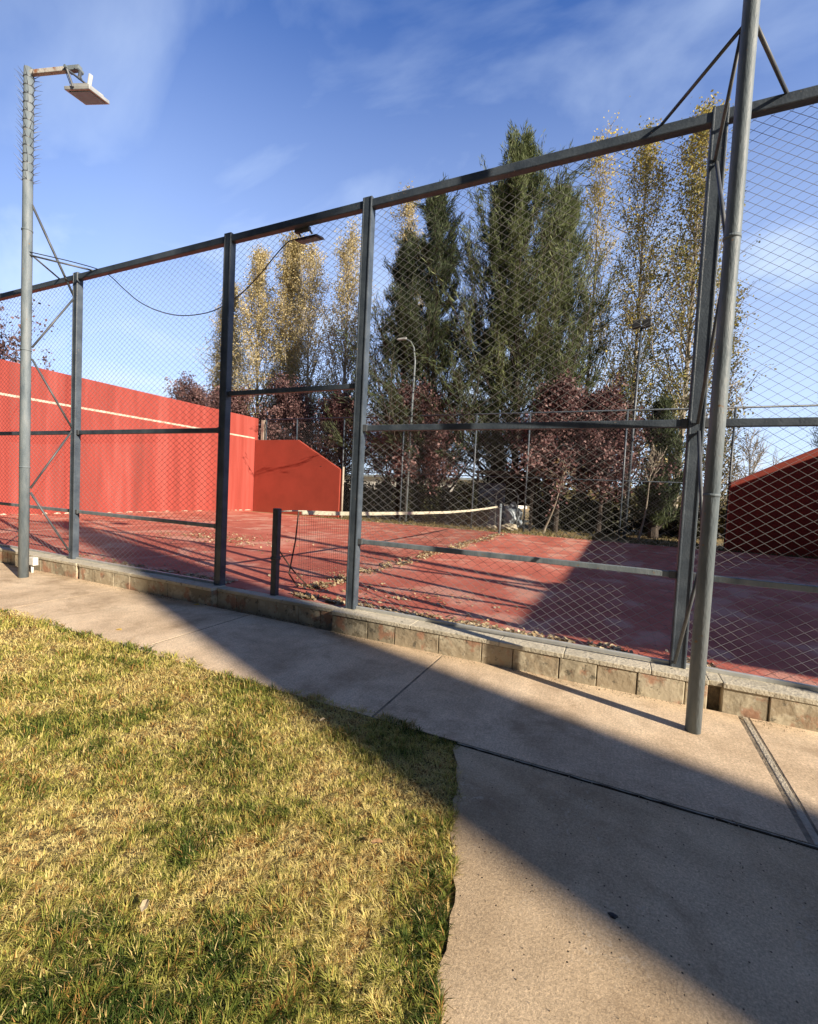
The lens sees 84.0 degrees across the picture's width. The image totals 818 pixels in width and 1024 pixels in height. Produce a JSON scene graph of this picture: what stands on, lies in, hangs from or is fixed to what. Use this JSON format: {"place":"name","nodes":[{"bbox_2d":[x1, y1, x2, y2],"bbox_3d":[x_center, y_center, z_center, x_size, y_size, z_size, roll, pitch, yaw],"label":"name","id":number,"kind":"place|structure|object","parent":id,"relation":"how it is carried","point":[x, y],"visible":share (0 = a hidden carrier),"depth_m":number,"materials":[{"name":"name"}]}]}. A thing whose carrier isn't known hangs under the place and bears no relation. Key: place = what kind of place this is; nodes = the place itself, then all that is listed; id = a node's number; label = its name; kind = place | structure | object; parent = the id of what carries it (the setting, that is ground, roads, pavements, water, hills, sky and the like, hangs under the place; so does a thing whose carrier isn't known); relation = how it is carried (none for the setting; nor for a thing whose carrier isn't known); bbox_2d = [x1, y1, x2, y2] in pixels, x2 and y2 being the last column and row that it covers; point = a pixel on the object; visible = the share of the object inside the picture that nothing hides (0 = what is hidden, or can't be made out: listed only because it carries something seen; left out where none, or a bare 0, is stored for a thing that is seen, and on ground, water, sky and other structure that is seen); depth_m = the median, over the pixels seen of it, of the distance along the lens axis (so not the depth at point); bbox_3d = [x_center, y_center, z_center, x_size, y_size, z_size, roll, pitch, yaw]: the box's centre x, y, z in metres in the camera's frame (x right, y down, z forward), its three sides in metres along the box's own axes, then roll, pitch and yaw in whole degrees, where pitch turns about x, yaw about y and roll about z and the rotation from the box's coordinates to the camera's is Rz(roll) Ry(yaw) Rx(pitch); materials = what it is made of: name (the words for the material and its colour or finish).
{"place":"outdoors","nodes":[
{"label":"outdoors","id":0,"kind":"place"},
{"bbox_2d":[0,607,465,1023],"bbox_3d":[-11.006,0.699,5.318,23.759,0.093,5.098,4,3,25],"label":"lawn grass","id":1,"kind":"structure","parent":0,"point":[286,988],"depth_m":1.85,"materials":[{"name":"green plant"}]},
{"bbox_2d":[140,899,148,911],"bbox_3d":[-0.918,1.362,1.577,0.030,0.010,0.040,0,4,-45],"label":"fallen leaf","id":2,"kind":"object","parent":1,"relation":"on","point":[144,904],"visible":1,"depth_m":1.58,"materials":[{"name":"beige plant"}]},
{"bbox_2d":[371,838,382,843],"bbox_3d":[-0.135,1.385,1.912,0.043,0.010,0.032,1,3,-38],"label":"fallen leaf","id":3,"kind":"object","parent":1,"relation":"on","point":[377,840],"visible":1,"depth_m":1.91,"materials":[{"name":"plant"}]},
{"bbox_2d":[0,563,817,842],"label":"path","id":4,"kind":"structure","parent":0,"point":[635,744],"depth_m":3.34,"materials":[{"name":"concrete"}]},
{"bbox_2d":[29,557,37,572],"bbox_3d":[-5.687,0.814,6.881,0.120,0.260,0.070,4,3,25],"label":"junction box","id":5,"kind":"object","parent":4,"relation":"on","point":[33,561],"visible":0.9,"depth_m":6.85,"materials":[{"name":"white plastic"}]},
{"bbox_2d":[13,64,109,577],"bbox_3d":[-4.943,-2.531,6.430,1.378,7.110,0.726,4,3,25],"label":"floodlight pole","id":6,"kind":"object","parent":4,"relation":"on","point":[85,93],"visible":1,"depth_m":6.37,"materials":[{"name":"metal"}]},
{"bbox_2d":[29,239,295,315],"bbox_3d":[-3.268,-3.062,6.054,4.145,0.922,0.481,4,3,15],"label":"electric cable","id":7,"kind":"object","parent":6,"relation":"attached to","point":[169,313],"visible":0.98,"depth_m":6.03,"materials":[{"name":"black plastic"}]},
{"bbox_2d":[11,565,809,1018],"bbox_3d":[-0.423,1.370,2.800,14.916,0.011,3.472,4,3,25],"label":"path grit","id":8,"kind":"object","parent":4,"relation":"on","point":[521,763],"visible":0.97,"depth_m":3.60,"materials":[{"name":"grey gravel"}]},
{"bbox_2d":[4,570,817,845],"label":"path joint","id":9,"kind":"object","parent":4,"relation":"on","point":[789,804],"visible":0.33,"depth_m":2.67,"materials":[{"name":"grey concrete"}]},
{"bbox_2d":[456,743,817,849],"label":"joint","id":10,"kind":"object","parent":4,"relation":"on","point":[721,820],"visible":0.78,"depth_m":2.31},
{"bbox_2d":[458,717,817,846],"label":"joint strip","id":11,"kind":"object","parent":4,"relation":"on","point":[799,811],"visible":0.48,"depth_m":2.46,"materials":[{"name":"grey concrete"}]},
{"bbox_2d":[660,0,788,734],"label":"floodlight pole","id":12,"kind":"object","parent":4,"relation":"on","point":[749,32],"visible":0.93,"depth_m":2.94,"materials":[{"name":"metal"}]},
{"bbox_2d":[0,510,817,685],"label":"court paving","id":13,"kind":"structure","parent":0,"point":[248,566],"depth_m":7.16,"materials":[{"name":"red concrete"}]},
{"bbox_2d":[7,517,343,538],"bbox_3d":[-3.148,0.574,12.693,7.800,0.003,10.800,4,3,25],"label":"court marking","id":14,"kind":"object","parent":13,"relation":"on","point":[171,523],"visible":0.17,"depth_m":12.37,"materials":[{"name":"paint"}]},
{"bbox_2d":[10,510,777,667],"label":"leaf litter","id":15,"kind":"object","parent":13,"relation":"on","point":[309,596],"visible":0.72,"depth_m":5.83,"materials":[{"name":"brown plant"}]},
{"bbox_2d":[498,504,501,532],"bbox_3d":[3.106,0.246,15.533,0.110,1.060,0.107,4,3,25],"label":"net post","id":16,"kind":"object","parent":13,"relation":"on","point":[499,520],"visible":0.81,"depth_m":15.49,"materials":[{"name":"metal"}]},
{"bbox_2d":[0,0,817,494],"label":"sky","id":17,"kind":"structure","parent":0,"point":[221,117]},
{"bbox_2d":[344,474,526,508],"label":"building","id":18,"kind":"structure","parent":0,"point":[369,478],"depth_m":56.19,"materials":[{"name":"grey concrete"}]},
{"bbox_2d":[441,768,456,959],"bbox_3d":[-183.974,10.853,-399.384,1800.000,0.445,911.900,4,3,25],"label":"ground","id":19,"kind":"structure","parent":0,"point":[444,948],"depth_m":1.71,"materials":[{"name":"brown soil"}]},
{"bbox_2d":[0,293,54,370],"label":"plum tree","id":20,"kind":"object","parent":19,"relation":"on","point":[8,346],"visible":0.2,"depth_m":17.32,"materials":[{"name":"red plant"}]},
{"bbox_2d":[0,359,258,514],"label":"practice wall","id":21,"kind":"structure","parent":19,"relation":"on","point":[243,433],"depth_m":16.69,"materials":[{"name":"red paint"}]},
{"bbox_2d":[0,546,817,731],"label":"stone kerb","id":22,"kind":"structure","parent":19,"relation":"on","point":[796,707],"depth_m":4.12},
{"bbox_2d":[270,508,281,595],"bbox_3d":[-1.575,0.475,5.374,0.094,1.038,0.079,4,3,25],"label":"net post","id":23,"kind":"object","parent":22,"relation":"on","point":[275,558],"visible":1,"depth_m":5.35,"materials":[{"name":"metal"}]},
{"bbox_2d":[280,506,499,587],"bbox_3d":[0.748,0.364,10.411,0.043,0.991,11.080,4,3,25],"label":"tennis net","id":24,"kind":"object","parent":23,"relation":"attached to","point":[307,512],"visible":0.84,"depth_m":7.48,"materials":[{"name":"black fabric"}]},
{"bbox_2d":[0,85,817,690],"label":"sports fence","id":25,"kind":"object","parent":22,"relation":"on","point":[682,573],"visible":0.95,"depth_m":4.38,"materials":[{"name":"grey metal"}]},
{"bbox_2d":[294,226,324,243],"bbox_3d":[-1.152,-3.177,5.219,0.315,0.117,0.188,4,3,25],"label":"rail floodlight","id":26,"kind":"object","parent":25,"relation":"attached to","point":[314,237],"visible":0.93,"depth_m":5.18,"materials":[{"name":"black metal"}]},
{"bbox_2d":[249,503,817,558],"bbox_3d":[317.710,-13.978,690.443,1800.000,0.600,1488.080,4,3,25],"label":"dry field ground","id":27,"kind":"structure","parent":0,"point":[572,533],"depth_m":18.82,"materials":[{"name":"beige plant"}]},
{"bbox_2d":[163,371,213,406],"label":"plum tree","id":28,"kind":"object","parent":27,"relation":"on","point":[185,393],"visible":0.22,"depth_m":29.47,"materials":[{"name":"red plant"}]},
{"bbox_2d":[195,282,271,414],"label":"poplar tree","id":29,"kind":"object","parent":27,"relation":"on","point":[216,359],"visible":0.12,"depth_m":35.05,"materials":[{"name":"yellow plant"}]},
{"bbox_2d":[198,381,292,439],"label":"plum tree","id":30,"kind":"object","parent":27,"relation":"on","point":[237,402],"visible":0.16,"depth_m":27.45,"materials":[{"name":"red plant"}]},
{"bbox_2d":[210,239,304,432],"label":"poplar tree","id":31,"kind":"object","parent":27,"relation":"on","point":[261,266],"visible":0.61,"depth_m":31.82,"materials":[{"name":"yellow plant"}]},
{"bbox_2d":[261,420,265,439],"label":"concrete pillar","id":32,"kind":"structure","parent":27,"relation":"on","point":[263,427],"depth_m":22.81,"materials":[{"name":"beige concrete"}]},
{"bbox_2d":[245,230,328,442],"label":"poplar tree","id":33,"kind":"object","parent":27,"relation":"on","point":[285,278],"visible":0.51,"depth_m":31.20,"materials":[{"name":"yellow plant"}]},
{"bbox_2d":[253,440,341,517],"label":"wing wall","id":34,"kind":"structure","parent":27,"relation":"on","point":[291,475],"depth_m":21.69,"materials":[{"name":"red paint"}]},
{"bbox_2d":[244,371,350,449],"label":"plum tree","id":35,"kind":"object","parent":27,"relation":"on","point":[288,405],"visible":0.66,"depth_m":26.24,"materials":[{"name":"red plant"}]},
{"bbox_2d":[256,233,346,442],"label":"poplar tree","id":36,"kind":"object","parent":27,"relation":"on","point":[313,284],"visible":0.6,"depth_m":30.23,"materials":[{"name":"yellow plant"}]},
{"bbox_2d":[273,382,382,491],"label":"plum tree","id":37,"kind":"object","parent":27,"relation":"on","point":[336,407],"visible":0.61,"depth_m":24.31,"materials":[{"name":"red plant"}]},
{"bbox_2d":[316,308,367,478],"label":"poplar tree","id":38,"kind":"object","parent":27,"relation":"on","point":[341,369],"visible":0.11,"depth_m":30.38,"materials":[{"name":"yellow plant"}]},
{"bbox_2d":[292,217,392,479],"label":"poplar tree","id":39,"kind":"object","parent":27,"relation":"on","point":[344,263],"visible":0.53,"depth_m":28.38,"materials":[{"name":"yellow plant"}]},
{"bbox_2d":[340,467,344,518],"bbox_3d":[-3.029,-0.829,20.667,0.087,2.450,0.087,4,3,25],"label":"wall end post","id":40,"kind":"object","parent":27,"relation":"on","point":[342,491],"depth_m":20.63,"materials":[{"name":"metal"}]},
{"bbox_2d":[343,474,395,516],"bbox_3d":[-3.198,-0.935,24.422,6.301,2.200,3.171,4,3,25],"label":"bush","id":41,"kind":"object","parent":27,"relation":"on","point":[366,501],"visible":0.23,"depth_m":23.16,"materials":[{"name":"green plant"}]},
{"bbox_2d":[347,179,439,412],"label":"poplar tree","id":42,"kind":"object","parent":27,"relation":"on","point":[409,213],"visible":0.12,"depth_m":29.41,"materials":[{"name":"yellow plant"}]},
{"bbox_2d":[397,337,415,520],"bbox_3d":[-0.285,-3.571,19.938,0.932,8.060,0.157,4,3,21],"label":"street lamp","id":43,"kind":"object","parent":27,"relation":"on","point":[410,434],"visible":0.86,"depth_m":19.78,"materials":[{"name":"metal"}]},
{"bbox_2d":[320,232,502,496],"bbox_3d":[0.219,-6.818,23.549,10.772,14.580,8.095,4,3,25],"label":"conifer tree","id":44,"kind":"object","parent":27,"relation":"on","point":[382,338],"visible":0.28,"depth_m":22.42,"materials":[{"name":"green plant"}]},
{"bbox_2d":[352,373,470,495],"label":"plum tree","id":45,"kind":"object","parent":27,"relation":"on","point":[430,437],"visible":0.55,"depth_m":20.52,"materials":[{"name":"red plant"}]},
{"bbox_2d":[324,172,531,493],"bbox_3d":[1.391,-7.794,21.223,8.913,16.849,9.613,3,3,10],"label":"conifer tree","id":46,"kind":"object","parent":27,"relation":"on","point":[431,203],"visible":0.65,"depth_m":21.29,"materials":[{"name":"green plant"}]},
{"bbox_2d":[390,479,490,526],"bbox_3d":[1.305,-0.454,20.214,5.002,2.110,1.535,4,3,25],"label":"hedge","id":47,"kind":"object","parent":27,"relation":"on","point":[442,507],"visible":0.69,"depth_m":19.87,"materials":[{"name":"green plant"}]},
{"bbox_2d":[494,488,518,529],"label":"metal arch","id":48,"kind":"structure","parent":27,"relation":"on","point":[517,503],"depth_m":18.52,"materials":[{"name":"metal"}]},
{"bbox_2d":[474,470,540,530],"bbox_3d":[4.279,-0.458,19.712,2.500,2.520,1.800,4,3,25],"label":"garden shelter","id":49,"kind":"object","parent":27,"relation":"on","point":[493,491],"visible":0.64,"depth_m":19.40,"materials":[{"name":"grey"}]},
{"bbox_2d":[501,523,517,530],"bbox_3d":[4.045,0.613,18.414,0.746,0.319,0.618,4,3,25],"label":"pale rock","id":50,"kind":"object","parent":27,"relation":"on","point":[511,527],"visible":0.67,"depth_m":18.22,"materials":[{"name":"stone"}]},
{"bbox_2d":[502,502,522,527],"bbox_3d":[4.286,0.150,19.167,0.969,1.197,0.963,4,3,25],"label":"covered heap","id":51,"kind":"object","parent":27,"relation":"on","point":[513,511],"visible":0.57,"depth_m":18.85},
{"bbox_2d":[437,179,645,488],"bbox_3d":[5.644,-8.030,22.629,11.098,17.618,9.754,3,3,0],"label":"conifer tree","id":52,"kind":"object","parent":27,"relation":"on","point":[523,386],"visible":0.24,"depth_m":21.68,"materials":[{"name":"green plant"}]},
{"bbox_2d":[265,404,817,549],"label":"fence","id":53,"kind":"object","parent":27,"relation":"on","point":[625,442],"visible":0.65,"depth_m":17.31,"materials":[{"name":"grey metal"}]},
{"bbox_2d":[402,117,692,494],"bbox_3d":[5.003,-8.819,21.693,12.909,19.200,11.696,1,3,-34],"label":"conifer tree","id":54,"kind":"object","parent":27,"relation":"on","point":[523,148],"visible":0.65,"depth_m":20.47,"materials":[{"name":"green plant"}]},
{"bbox_2d":[376,474,725,508],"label":"distant trees","id":55,"kind":"object","parent":27,"relation":"on","point":[572,490],"visible":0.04,"depth_m":95.55,"materials":[{"name":"grey plant"}]},
{"bbox_2d":[543,458,574,533],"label":"sapling","id":56,"kind":"object","parent":27,"relation":"on","point":[563,465],"visible":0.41,"depth_m":17.38,"materials":[{"name":"brown plant"}]},
{"bbox_2d":[488,176,659,498],"bbox_3d":[7.116,-7.457,21.758,7.412,16.701,6.659,3,3,0],"label":"conifer tree","id":57,"kind":"object","parent":27,"relation":"on","point":[575,241],"visible":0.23,"depth_m":21.11,"materials":[{"name":"green plant"}]},
{"bbox_2d":[500,361,649,531],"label":"plum tree","id":58,"kind":"object","parent":27,"relation":"on","point":[553,405],"visible":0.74,"depth_m":17.89,"materials":[{"name":"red plant"}]},
{"bbox_2d":[528,489,624,534],"bbox_3d":[7.183,-0.056,19.729,4.000,1.900,1.834,4,3,25],"label":"bush","id":59,"kind":"object","parent":27,"relation":"on","point":[579,512],"visible":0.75,"depth_m":19.23,"materials":[{"name":"green plant"}]},
{"bbox_2d":[562,110,642,496],"bbox_3d":[9.249,-9.656,24.030,6.549,21.084,4.941,4,3,25],"label":"poplar tree","id":60,"kind":"object","parent":27,"relation":"on","point":[599,188],"visible":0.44,"depth_m":23.30,"materials":[{"name":"yellow plant"}]},
{"bbox_2d":[569,499,639,533],"bbox_3d":[8.069,0.140,20.281,4.299,1.564,2.572,3,3,4],"label":"bush","id":61,"kind":"object","parent":27,"relation":"on","point":[629,524],"visible":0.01,"depth_m":19.63,"materials":[{"name":"green plant"}]},
{"bbox_2d":[549,368,681,534],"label":"plum tree","id":62,"kind":"object","parent":27,"relation":"on","point":[608,395],"visible":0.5,"depth_m":17.71,"materials":[{"name":"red plant"}]},
{"bbox_2d":[622,318,650,539],"bbox_3d":[8.113,-2.896,16.388,0.590,7.968,0.246,4,3,25],"label":"floodlight mast","id":63,"kind":"object","parent":27,"relation":"on","point":[635,325],"visible":0.92,"depth_m":16.39,"materials":[{"name":"grey metal"}]},
{"bbox_2d":[610,391,685,538],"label":"conifer tree","id":64,"kind":"object","parent":27,"relation":"on","point":[659,512],"visible":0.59,"depth_m":17.78,"materials":[{"name":"green plant"}]},
{"bbox_2d":[587,116,709,528],"bbox_3d":[10.993,-8.534,21.165,6.773,19.278,5.992,4,3,25],"label":"poplar tree","id":65,"kind":"object","parent":27,"relation":"on","point":[646,159],"visible":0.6,"depth_m":20.96,"materials":[{"name":"yellow plant"}]},
{"bbox_2d":[637,444,667,539],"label":"sapling","id":66,"kind":"object","parent":27,"relation":"on","point":[650,458],"visible":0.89,"depth_m":16.59,"materials":[{"name":"green plant"}]},
{"bbox_2d":[629,503,699,539],"bbox_3d":[10.907,0.231,18.919,3.148,1.748,2.312,4,3,25],"label":"bush","id":67,"kind":"object","parent":27,"relation":"on","point":[674,523],"visible":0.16,"depth_m":18.72,"materials":[{"name":"green plant"}]},
{"bbox_2d":[664,497,726,536],"bbox_3d":[13.225,0.232,20.286,4.777,1.884,3.280,4,3,25],"label":"bush","id":68,"kind":"object","parent":27,"relation":"on","point":[722,512],"visible":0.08,"depth_m":19.68,"materials":[{"name":"green plant"}]},
{"bbox_2d":[619,89,776,507],"bbox_3d":[12.555,-8.251,19.635,6.077,19.009,5.958,4,3,25],"label":"poplar tree","id":69,"kind":"object","parent":27,"relation":"on","point":[690,316],"visible":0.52,"depth_m":19.40,"materials":[{"name":"yellow plant"}]},
{"bbox_2d":[702,284,754,507],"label":"poplar tree","id":70,"kind":"object","parent":27,"relation":"on","point":[723,492],"visible":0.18,"depth_m":20.34,"materials":[{"name":"yellow plant"}]},
{"bbox_2d":[722,428,797,492],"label":"bare tree","id":71,"kind":"object","parent":27,"relation":"on","point":[759,454],"visible":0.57,"depth_m":18.84,"materials":[{"name":"brown plant"}]},
{"bbox_2d":[724,448,817,557],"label":"wing wall","id":72,"kind":"structure","parent":27,"relation":"on","point":[798,464],"depth_m":13.97,"materials":[{"name":"red paint"}]},
{"bbox_2d":[809,426,817,448],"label":"conifer tree","id":73,"kind":"object","parent":27,"relation":"on","point":[816,432],"visible":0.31,"depth_m":20.31,"materials":[{"name":"green plant"}]},
{"bbox_2d":[434,745,817,1023],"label":"path apron","id":74,"kind":"object","parent":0,"point":[742,969],"visible":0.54,"depth_m":1.69,"materials":[{"name":"concrete"}]},
{"bbox_2d":[608,912,618,918],"bbox_3d":[0.750,1.482,1.670,0.039,0.012,0.024,4,3,25],"label":"pebble","id":75,"kind":"object","parent":74,"relation":"on","point":[613,915],"visible":1,"depth_m":1.67,"materials":[{"name":"black stone"}]}
]}

